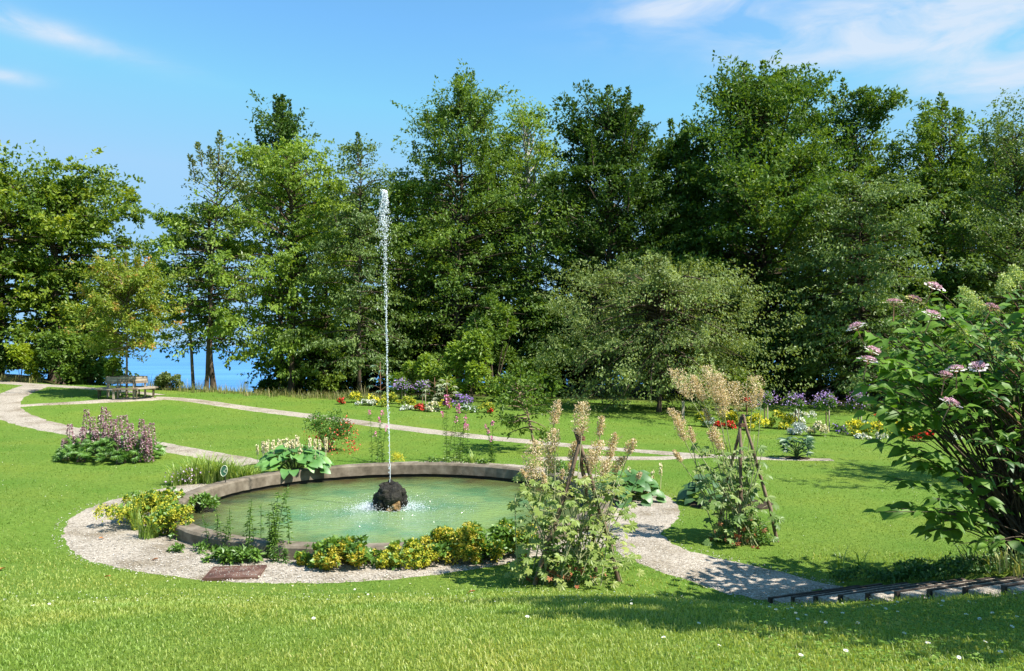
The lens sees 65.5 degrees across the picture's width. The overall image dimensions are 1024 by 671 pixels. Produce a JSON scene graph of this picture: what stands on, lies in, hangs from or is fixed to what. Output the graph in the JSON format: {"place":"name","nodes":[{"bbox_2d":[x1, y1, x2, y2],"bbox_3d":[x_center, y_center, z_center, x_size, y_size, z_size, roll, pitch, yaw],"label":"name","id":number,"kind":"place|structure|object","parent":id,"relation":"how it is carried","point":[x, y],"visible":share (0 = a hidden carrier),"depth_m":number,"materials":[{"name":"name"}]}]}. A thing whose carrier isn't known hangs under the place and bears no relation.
{"place":"outdoors","nodes":[
{"label":"outdoors","id":0,"kind":"place"},
{"bbox_2d":[0,380,163,394],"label":"gravel path","id":1,"kind":"structure","parent":0,"point":[49,385],"depth_m":37.62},
{"bbox_2d":[6,397,160,406],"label":"gravel path","id":2,"kind":"structure","parent":0,"point":[109,400],"depth_m":31.50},
{"bbox_2d":[0,385,258,465],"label":"gravel path","id":3,"kind":"structure","parent":0,"point":[16,415],"depth_m":26.40,"materials":[{"name":"gravel"}]},
{"bbox_2d":[189,491,220,509],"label":"plant","id":4,"kind":"object","parent":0,"point":[204,498],"visible":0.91,"depth_m":14.88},
{"bbox_2d":[141,373,400,399],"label":"long grass","id":5,"kind":"structure","parent":0,"point":[272,394],"depth_m":37.95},
{"bbox_2d":[61,461,679,583],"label":"gravel path","id":6,"kind":"structure","parent":0,"point":[98,528],"depth_m":11.33,"materials":[{"name":"gravel"}]},
{"bbox_2d":[117,491,148,530],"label":"grass tuft","id":7,"kind":"object","parent":6,"relation":"on","point":[133,518],"visible":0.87,"depth_m":12.86,"materials":[{"name":"green plant"}]},
{"bbox_2d":[92,487,178,528],"bbox_3d":[-6.187,2.864,13.198,1.325,0.608,1.171,-1,-1,38],"label":"lady mantle","id":8,"kind":"object","parent":6,"relation":"on","point":[152,500],"visible":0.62,"depth_m":13.11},
{"bbox_2d":[128,507,163,539],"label":"grass tuft","id":9,"kind":"object","parent":6,"relation":"on","point":[147,532],"visible":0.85,"depth_m":12.33,"materials":[{"name":"green plant"}]},
{"bbox_2d":[144,502,194,539],"bbox_3d":[-5.375,2.918,12.549,0.802,0.544,0.846,0,-1,0],"label":"lady mantle","id":10,"kind":"object","parent":6,"relation":"on","point":[174,513],"visible":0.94,"depth_m":12.44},
{"bbox_2d":[166,541,218,553],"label":"plant","id":11,"kind":"object","parent":6,"relation":"on","point":[199,545],"visible":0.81,"depth_m":11.51,"materials":[{"name":"green plant"}]},
{"bbox_2d":[152,448,268,485],"bbox_3d":[-6.528,2.863,17.330,2.311,0.706,1.763,1,-1,-44],"label":"daylily clump","id":12,"kind":"object","parent":6,"relation":"on","point":[206,473],"visible":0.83,"depth_m":17.22,"materials":[{"name":"green plant"}]},
{"bbox_2d":[200,545,256,563],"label":"plant","id":13,"kind":"object","parent":6,"relation":"on","point":[216,553],"visible":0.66,"depth_m":10.98,"materials":[{"name":"green plant"}]},
{"bbox_2d":[201,504,264,549],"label":"loosestrife plant","id":14,"kind":"object","parent":6,"relation":"on","point":[217,520],"visible":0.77,"depth_m":11.62,"materials":[{"name":"green plant"}]},
{"bbox_2d":[202,565,266,580],"bbox_3d":[-3.620,3.104,10.426,0.700,0.041,0.544,0,-1,-7],"label":"inspection cover","id":15,"kind":"object","parent":6,"relation":"on","point":[216,573],"visible":1,"depth_m":10.39,"materials":[{"name":"metal"}]},
{"bbox_2d":[263,487,294,558],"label":"loosestrife plant","id":16,"kind":"object","parent":6,"relation":"on","point":[273,539],"visible":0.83,"depth_m":11.24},
{"bbox_2d":[254,435,334,478],"bbox_3d":[-5.006,2.776,18.304,1.802,0.895,1.748,0,-1,0],"label":"hosta plant","id":17,"kind":"object","parent":6,"relation":"on","point":[306,453],"visible":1,"depth_m":18.11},
{"bbox_2d":[291,534,386,570],"bbox_3d":[-2.331,2.929,10.776,1.338,0.497,0.718,0,-1,0],"label":"lady mantle","id":18,"kind":"object","parent":6,"relation":"on","point":[327,552],"visible":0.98,"depth_m":10.62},
{"bbox_2d":[368,410,387,462],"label":"loosestrife plant","id":19,"kind":"object","parent":6,"relation":"on","point":[381,446],"visible":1,"depth_m":20.26,"materials":[{"name":"green plant"}]},
{"bbox_2d":[375,537,441,569],"bbox_3d":[-1.380,2.943,10.811,0.898,0.417,0.657,0,-1,0],"label":"lady mantle","id":20,"kind":"object","parent":6,"relation":"on","point":[411,546],"visible":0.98,"depth_m":10.67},
{"bbox_2d":[53,471,843,596],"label":"pebbles","id":21,"kind":"object","parent":6,"relation":"on","point":[387,567],"visible":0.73,"depth_m":10.88,"materials":[{"name":"gravel"}]},
{"bbox_2d":[441,398,466,462],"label":"loosestrife plant","id":22,"kind":"object","parent":6,"relation":"on","point":[449,443],"visible":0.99,"depth_m":20.36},
{"bbox_2d":[418,520,513,564],"bbox_3d":[-0.664,2.873,11.046,1.416,0.587,0.790,0,-1,0],"label":"lady mantle","id":23,"kind":"object","parent":6,"relation":"on","point":[464,540],"visible":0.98,"depth_m":10.87,"materials":[{"name":"plant"}]},
{"bbox_2d":[477,517,540,559],"bbox_3d":[-0.081,2.873,11.343,0.932,0.595,0.822,0,-1,-25],"label":"lady mantle","id":24,"kind":"object","parent":6,"relation":"on","point":[507,532],"visible":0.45,"depth_m":11.20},
{"bbox_2d":[588,462,666,507],"bbox_3d":[2.187,2.858,15.377,1.540,0.897,1.562,0,-1,0],"label":"hosta plant","id":25,"kind":"object","parent":6,"relation":"on","point":[645,481],"visible":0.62,"depth_m":15.16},
{"bbox_2d":[2,346,869,391],"bbox_3d":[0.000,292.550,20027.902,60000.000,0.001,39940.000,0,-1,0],"label":"lake","id":26,"kind":"structure","parent":0,"point":[157,363],"depth_m":1483.46,"materials":[{"name":"liquid"}]},
{"bbox_2d":[156,397,833,460],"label":"gravel path","id":27,"kind":"structure","parent":0,"point":[359,422],"depth_m":26.67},
{"bbox_2d":[0,374,1023,670],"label":"ground","id":28,"kind":"structure","parent":0,"point":[196,414],"depth_m":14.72,"materials":[{"name":"plant"}]},
{"bbox_2d":[0,344,24,375],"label":"shrub","id":29,"kind":"object","parent":28,"relation":"on","point":[13,365],"visible":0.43,"depth_m":44.51,"materials":[{"name":"green plant"}]},
{"bbox_2d":[6,342,41,381],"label":"shrub","id":30,"kind":"object","parent":28,"relation":"on","point":[25,358],"visible":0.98,"depth_m":41.91,"materials":[{"name":"green plant"}]},
{"bbox_2d":[24,323,95,384],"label":"shrub","id":31,"kind":"object","parent":28,"relation":"on","point":[58,345],"visible":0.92,"depth_m":41.83,"materials":[{"name":"green plant"}]},
{"bbox_2d":[0,139,157,375],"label":"oak tree","id":32,"kind":"object","parent":28,"relation":"on","point":[7,207],"visible":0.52,"depth_m":45.41,"materials":[{"name":"green plant"}]},
{"bbox_2d":[25,311,138,385],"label":"oak tree","id":33,"kind":"object","parent":28,"relation":"on","point":[94,381],"visible":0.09,"depth_m":49.28,"materials":[{"name":"green plant"}]},
{"bbox_2d":[64,328,118,385],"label":"shrub","id":34,"kind":"object","parent":28,"relation":"on","point":[90,368],"visible":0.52,"depth_m":42.35,"materials":[{"name":"green plant"}]},
{"bbox_2d":[52,406,166,463],"bbox_3d":[-10.195,2.564,20.238,2.712,1.565,2.437,0,-1,0],"label":"acanthus clump","id":35,"kind":"object","parent":28,"relation":"on","point":[125,443],"visible":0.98,"depth_m":19.77,"materials":[{"name":"plant"}]},
{"bbox_2d":[103,356,124,385],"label":"shrub","id":36,"kind":"object","parent":28,"relation":"on","point":[112,365],"visible":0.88,"depth_m":39.89,"materials":[{"name":"green plant"}]},
{"bbox_2d":[0,154,234,384],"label":"oak tree","id":37,"kind":"object","parent":28,"relation":"on","point":[83,216],"visible":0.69,"depth_m":45.83,"materials":[{"name":"green plant"}]},
{"bbox_2d":[59,248,186,396],"bbox_3d":[-16.071,-0.433,33.189,5.561,6.722,5.066,0,-1,20],"label":"young tree","id":38,"kind":"object","parent":28,"relation":"on","point":[129,282],"visible":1,"depth_m":32.63,"materials":[{"name":"green plant"}]},
{"bbox_2d":[94,376,157,398],"bbox_3d":[-16.062,2.139,33.197,2.410,0.872,2.410,0,-1,0],"label":"circular bench","id":39,"kind":"object","parent":28,"relation":"on","point":[120,380],"visible":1,"depth_m":32.64,"materials":[{"name":"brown wood"}]},
{"bbox_2d":[154,371,183,389],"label":"shrub","id":40,"kind":"object","parent":28,"relation":"on","point":[162,380],"visible":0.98,"depth_m":37.44,"materials":[{"name":"green plant"}]},
{"bbox_2d":[148,224,231,388],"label":"slender tree","id":41,"kind":"object","parent":28,"relation":"on","point":[189,243],"visible":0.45,"depth_m":40.48,"materials":[{"name":"green plant"}]},
{"bbox_2d":[137,186,287,389],"bbox_3d":[-14.646,-1.958,40.273,8.814,10.156,7.385,0,-1,34],"label":"slender tree","id":42,"kind":"object","parent":28,"relation":"on","point":[176,222],"visible":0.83,"depth_m":39.32,"materials":[{"name":"green plant"}]},
{"bbox_2d":[172,130,271,390],"bbox_3d":[-14.213,-3.468,39.003,4.549,13.043,3.628,0,-1,0],"label":"slender tree","id":43,"kind":"object","parent":28,"relation":"on","point":[222,170],"visible":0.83,"depth_m":38.88,"materials":[{"name":"green plant"}]},
{"bbox_2d":[219,544,265,565],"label":"plant","id":44,"kind":"object","parent":28,"relation":"on","point":[233,555],"visible":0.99,"depth_m":10.90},
{"bbox_2d":[195,89,354,392],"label":"spiky tree","id":45,"kind":"object","parent":28,"relation":"on","point":[284,125],"visible":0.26,"depth_m":48.33,"materials":[{"name":"green plant"}]},
{"bbox_2d":[184,132,388,394],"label":"walnut tree","id":46,"kind":"object","parent":28,"relation":"on","point":[288,181],"visible":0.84,"depth_m":41.14,"materials":[{"name":"green plant"}]},
{"bbox_2d":[257,334,348,394],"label":"undergrowth bush","id":47,"kind":"object","parent":28,"relation":"on","point":[309,386],"visible":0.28,"depth_m":44.94,"materials":[{"name":"green plant"}]},
{"bbox_2d":[255,176,383,392],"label":"slender tree","id":48,"kind":"object","parent":28,"relation":"on","point":[332,327],"visible":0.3,"depth_m":44.62,"materials":[{"name":"green plant"}]},
{"bbox_2d":[302,408,360,454],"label":"fuchsia bush","id":49,"kind":"object","parent":28,"relation":"on","point":[338,432],"visible":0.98,"depth_m":21.98,"materials":[{"name":"green plant"}]},
{"bbox_2d":[259,190,403,389],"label":"shade tree","id":50,"kind":"object","parent":28,"relation":"on","point":[365,203],"visible":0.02,"depth_m":54.46,"materials":[{"name":"green plant"}]},
{"bbox_2d":[295,317,392,394],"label":"undergrowth bush","id":51,"kind":"object","parent":28,"relation":"on","point":[354,383],"visible":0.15,"depth_m":46.11,"materials":[{"name":"green plant"}]},
{"bbox_2d":[272,131,421,391],"bbox_3d":[-8.081,-3.349,39.795,7.508,13.538,5.281,0,-1,0],"label":"pointed tree","id":52,"kind":"object","parent":28,"relation":"on","point":[361,222],"visible":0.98,"depth_m":39.72,"materials":[{"name":"green plant"}]},
{"bbox_2d":[332,301,428,391],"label":"undergrowth bush","id":53,"kind":"object","parent":28,"relation":"on","point":[400,328],"visible":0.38,"depth_m":44.16,"materials":[{"name":"green plant"}]},
{"bbox_2d":[165,462,611,561],"bbox_3d":[-2.200,3.512,15.057,8.120,1.072,8.123,0,-1,0],"label":"fountain basin","id":54,"kind":"object","parent":28,"relation":"on","point":[191,533],"visible":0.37,"depth_m":17.36,"materials":[{"name":"concrete"}]},
{"bbox_2d":[186,477,584,542],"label":"pool water","id":55,"kind":"structure","parent":54,"relation":"in","point":[488,500],"depth_m":15.09,"materials":[{"name":"liquid"}]},
{"bbox_2d":[301,494,473,527],"bbox_3d":[-2.337,3.189,15.163,3.360,0.234,3.366,0,-1,0],"label":"splash","id":56,"kind":"object","parent":55,"relation":"on","point":[369,506],"visible":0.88,"depth_m":15.06,"materials":[{"name":"white liquid"}]},
{"bbox_2d":[372,479,407,511],"bbox_3d":[-2.316,3.049,15.162,0.692,0.611,0.586,0,-1,0],"label":"fountain rock","id":57,"kind":"object","parent":55,"relation":"in","point":[392,493],"visible":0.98,"depth_m":14.97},
{"bbox_2d":[375,189,394,482],"bbox_3d":[-2.456,0.015,15.192,0.353,5.629,0.352,1,-1,-44],"label":"water jet","id":58,"kind":"object","parent":57,"relation":"on","point":[383,200],"visible":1,"depth_m":15.20,"materials":[{"name":"white"}]},
{"bbox_2d":[344,168,460,390],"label":"slender tree","id":59,"kind":"object","parent":28,"relation":"on","point":[398,210],"visible":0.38,"depth_m":45.31,"materials":[{"name":"green plant"}]},
{"bbox_2d":[386,351,451,398],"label":"shrub","id":60,"kind":"object","parent":28,"relation":"on","point":[431,370],"visible":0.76,"depth_m":38.22,"materials":[{"name":"green plant"}]},
{"bbox_2d":[390,294,458,377],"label":"undergrowth bush","id":61,"kind":"object","parent":28,"relation":"on","point":[426,330],"visible":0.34,"depth_m":45.61,"materials":[{"name":"green plant"}]},
{"bbox_2d":[372,169,500,385],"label":"shade tree","id":62,"kind":"object","parent":28,"relation":"on","point":[409,282],"visible":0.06,"depth_m":54.18,"materials":[{"name":"green plant"}]},
{"bbox_2d":[321,58,584,394],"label":"tree","id":63,"kind":"object","parent":28,"relation":"on","point":[445,116],"visible":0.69,"depth_m":44.51,"materials":[{"name":"green plant"}]},
{"bbox_2d":[435,326,505,396],"bbox_3d":[-1.864,1.395,37.521,3.428,3.706,3.064,0,-1,0],"label":"shrub","id":64,"kind":"object","parent":28,"relation":"on","point":[473,344],"visible":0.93,"depth_m":36.95,"materials":[{"name":"green plant"}]},
{"bbox_2d":[403,195,556,383],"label":"shade tree","id":65,"kind":"object","parent":28,"relation":"on","point":[489,277],"visible":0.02,"depth_m":56.49,"materials":[{"name":"green plant"}]},
{"bbox_2d":[406,129,561,376],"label":"ash tree","id":66,"kind":"object","parent":28,"relation":"on","point":[517,220],"visible":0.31,"depth_m":48.17,"materials":[{"name":"green plant"}]},
{"bbox_2d":[459,293,535,398],"bbox_3d":[-0.778,0.558,38.961,3.926,5.499,3.959,0,-1,0],"label":"shrub","id":67,"kind":"object","parent":28,"relation":"on","point":[508,322],"visible":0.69,"depth_m":38.78,"materials":[{"name":"green plant"}]},
{"bbox_2d":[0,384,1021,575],"bbox_3d":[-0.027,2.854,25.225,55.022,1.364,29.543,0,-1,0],"label":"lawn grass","id":68,"kind":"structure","parent":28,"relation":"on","point":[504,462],"depth_m":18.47,"materials":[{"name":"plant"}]},
{"bbox_2d":[9,421,1023,670],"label":"clover","id":69,"kind":"object","parent":28,"relation":"on","point":[912,624],"depth_m":4.81,"materials":[{"name":"plant"}]},
{"bbox_2d":[476,364,566,451],"bbox_3d":[0.252,2.215,22.364,2.305,2.814,2.540,1,-1,-45],"label":"elder tree","id":70,"kind":"object","parent":28,"relation":"on","point":[515,399],"visible":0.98,"depth_m":22.21,"materials":[{"name":"green plant"}]},
{"bbox_2d":[475,85,579,351],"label":"ash tree","id":71,"kind":"object","parent":28,"relation":"on","point":[523,118],"visible":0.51,"depth_m":49.26,"materials":[{"name":"green plant"}]},
{"bbox_2d":[464,165,615,388],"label":"shade tree","id":72,"kind":"object","parent":28,"relation":"on","point":[515,270],"visible":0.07,"depth_m":54.59,"materials":[{"name":"green plant"}]},
{"bbox_2d":[515,354,566,399],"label":"shrub","id":73,"kind":"object","parent":28,"relation":"on","point":[550,382],"visible":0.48,"depth_m":38.53,"materials":[{"name":"green plant"}]},
{"bbox_2d":[507,287,582,394],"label":"undergrowth bush","id":74,"kind":"object","parent":28,"relation":"on","point":[542,332],"visible":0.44,"depth_m":43.22,"materials":[{"name":"green plant"}]},
{"bbox_2d":[504,399,644,590],"bbox_3d":[0.768,1.978,10.002,1.768,2.346,1.508,0,-1,0],"label":"plume poppy","id":75,"kind":"object","parent":28,"relation":"on","point":[583,565],"visible":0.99,"depth_m":9.86,"materials":[{"name":"green plant"}]},
{"bbox_2d":[532,427,620,584],"bbox_3d":[0.756,2.148,10.085,1.109,2.006,0.616,0,-1,-26],"label":"pole tripod","id":76,"kind":"object","parent":28,"relation":"on","point":[563,498],"visible":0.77,"depth_m":9.96,"materials":[{"name":"brown wood"}]},
{"bbox_2d":[530,300,628,394],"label":"undergrowth bush","id":77,"kind":"object","parent":28,"relation":"on","point":[583,371],"visible":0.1,"depth_m":45.81,"materials":[{"name":"green plant"}]},
{"bbox_2d":[496,78,715,394],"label":"hornbeam tree","id":78,"kind":"object","parent":28,"relation":"on","point":[607,159],"visible":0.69,"depth_m":44.89,"materials":[{"name":"green plant"}]},
{"bbox_2d":[251,295,1023,394],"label":"shaded thicket","id":79,"kind":"object","parent":28,"relation":"on","point":[515,348],"visible":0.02,"depth_m":50.07,"materials":[{"name":"green plant"}]},
{"bbox_2d":[494,247,818,416],"bbox_3d":[6.803,0.071,34.718,12.574,7.510,12.009,0,-1,-24],"label":"crab apple tree","id":80,"kind":"object","parent":28,"relation":"on","point":[657,283],"visible":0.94,"depth_m":33.38,"materials":[{"name":"green plant"}]},
{"bbox_2d":[616,118,759,393],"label":"hornbeam tree","id":81,"kind":"object","parent":28,"relation":"on","point":[682,143],"visible":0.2,"depth_m":48.16,"materials":[{"name":"green plant"}]},
{"bbox_2d":[666,364,785,548],"bbox_3d":[3.322,1.827,12.273,1.721,2.774,1.255,0,-1,20],"label":"plume poppy","id":82,"kind":"object","parent":28,"relation":"on","point":[748,526],"visible":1,"depth_m":12.11,"materials":[{"name":"green plant"}]},
{"bbox_2d":[681,306,779,394],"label":"undergrowth bush","id":83,"kind":"object","parent":28,"relation":"on","point":[761,368],"visible":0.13,"depth_m":42.46,"materials":[{"name":"green plant"}]},
{"bbox_2d":[688,498,772,509],"bbox_3d":[4.123,3.169,14.963,1.714,0.168,1.002,0,-1,0],"label":"soil bed","id":84,"kind":"object","parent":28,"relation":"on","point":[695,503],"visible":0.16,"depth_m":14.79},
{"bbox_2d":[676,473,753,506],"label":"hosta plant","id":85,"kind":"object","parent":84,"relation":"on","point":[689,490],"visible":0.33,"depth_m":15.01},
{"bbox_2d":[725,367,763,410],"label":"shrub","id":86,"kind":"object","parent":28,"relation":"on","point":[744,380],"visible":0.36,"depth_m":35.51,"materials":[{"name":"green plant"}]},
{"bbox_2d":[718,414,778,541],"bbox_3d":[3.707,2.194,12.456,0.785,1.960,1.012,0,-1,0],"label":"pole tripod","id":87,"kind":"object","parent":28,"relation":"on","point":[739,435],"visible":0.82,"depth_m":12.21,"materials":[{"name":"brown wood"}]},
{"bbox_2d":[715,271,808,390],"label":"undergrowth bush","id":88,"kind":"object","parent":28,"relation":"on","point":[768,280],"visible":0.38,"depth_m":43.10,"materials":[{"name":"green plant"}]},
{"bbox_2d":[619,49,942,400],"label":"hornbeam tree","id":89,"kind":"object","parent":28,"relation":"on","point":[755,180],"visible":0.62,"depth_m":43.64,"materials":[{"name":"green plant"}]},
{"bbox_2d":[765,409,799,428],"bbox_3d":[9.915,3.053,29.160,1.205,0.768,1.046,0,-1,-3],"label":"yellow marigold","id":90,"kind":"object","parent":28,"relation":"on","point":[780,414],"visible":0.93,"depth_m":29.06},
{"bbox_2d":[776,435,815,459],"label":"rhubarb plant","id":91,"kind":"object","parent":28,"relation":"on","point":[807,441],"visible":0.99,"depth_m":20.99,"materials":[{"name":"plant"}]},
{"bbox_2d":[782,391,809,427],"bbox_3d":[10.289,2.746,28.965,0.989,1.433,0.926,0,-1,0],"label":"flower standard","id":92,"kind":"object","parent":28,"relation":"on","point":[792,397],"visible":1,"depth_m":28.86,"materials":[{"name":"purple plant"}]},
{"bbox_2d":[776,274,875,397],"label":"undergrowth bush","id":93,"kind":"object","parent":28,"relation":"on","point":[806,356],"visible":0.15,"depth_m":43.37,"materials":[{"name":"green plant"}]},
{"bbox_2d":[812,389,845,430],"bbox_3d":[11.212,2.689,28.549,1.024,1.551,1.255,0,-1,-19],"label":"flower standard","id":94,"kind":"object","parent":28,"relation":"on","point":[831,399],"visible":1,"depth_m":28.45,"materials":[{"name":"purple plant"}]},
{"bbox_2d":[757,77,987,365],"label":"hornbeam tree","id":95,"kind":"object","parent":28,"relation":"on","point":[873,114],"visible":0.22,"depth_m":49.68,"materials":[{"name":"green plant"}]},
{"bbox_2d":[751,161,1003,406],"bbox_3d":[17.125,-2.348,38.675,10.265,12.414,14.077,0,-1,0],"label":"lime tree","id":96,"kind":"object","parent":28,"relation":"on","point":[859,291],"visible":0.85,"depth_m":37.94,"materials":[{"name":"green plant"}]},
{"bbox_2d":[768,574,1023,605],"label":"garden steps","id":97,"kind":"structure","parent":28,"relation":"on","point":[992,584],"depth_m":8.06,"materials":[{"name":"grey stone"}]},
{"bbox_2d":[826,548,1023,583],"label":"periwinkle cover","id":98,"kind":"object","parent":28,"relation":"on","point":[941,567],"visible":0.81,"depth_m":9.50,"materials":[{"name":"green plant"}]},
{"bbox_2d":[846,282,1023,556],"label":"hydrangea shrub","id":99,"kind":"object","parent":28,"relation":"on","point":[1000,509],"visible":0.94,"depth_m":8.24,"materials":[{"name":"green plant"}]},
{"bbox_2d":[893,262,981,384],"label":"undergrowth bush","id":100,"kind":"object","parent":28,"relation":"on","point":[952,290],"visible":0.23,"depth_m":43.61,"materials":[{"name":"green plant"}]},
{"bbox_2d":[871,91,1023,389],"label":"beech tree","id":101,"kind":"object","parent":28,"relation":"on","point":[927,130],"visible":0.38,"depth_m":45.92,"materials":[{"name":"green plant"}]},
{"bbox_2d":[910,88,1023,404],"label":"birch tree","id":102,"kind":"object","parent":28,"relation":"on","point":[1000,240],"visible":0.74,"depth_m":40.85,"materials":[{"name":"green plant"}]},
{"bbox_2d":[938,109,1023,305],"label":"beech tree","id":103,"kind":"object","parent":28,"relation":"on","point":[989,165],"visible":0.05,"depth_m":51.76,"materials":[{"name":"green plant"}]},
{"bbox_2d":[950,248,1023,369],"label":"undergrowth bush","id":104,"kind":"object","parent":28,"relation":"on","point":[988,257],"visible":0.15,"depth_m":43.83,"materials":[{"name":"green plant"}]},
{"bbox_2d":[951,264,1023,484],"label":"panicle hydrangea","id":105,"kind":"object","parent":28,"relation":"on","point":[1008,345],"visible":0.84,"depth_m":8.20,"materials":[{"name":"green plant"}]},
{"bbox_2d":[966,533,1023,577],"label":"grass tuft","id":106,"kind":"object","parent":28,"relation":"on","point":[1018,565],"visible":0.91,"depth_m":7.97,"materials":[{"name":"green plant"}]},
{"bbox_2d":[0,0,1023,345],"label":"sky","id":107,"kind":"structure","parent":0,"point":[144,81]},
{"bbox_2d":[536,455,706,460],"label":"gravel path","id":108,"kind":"structure","parent":0,"point":[647,458],"depth_m":21.07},
{"bbox_2d":[615,525,842,600],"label":"gravel path","id":109,"kind":"structure","parent":0,"point":[790,585],"depth_m":10.71,"materials":[{"name":"gravel"}]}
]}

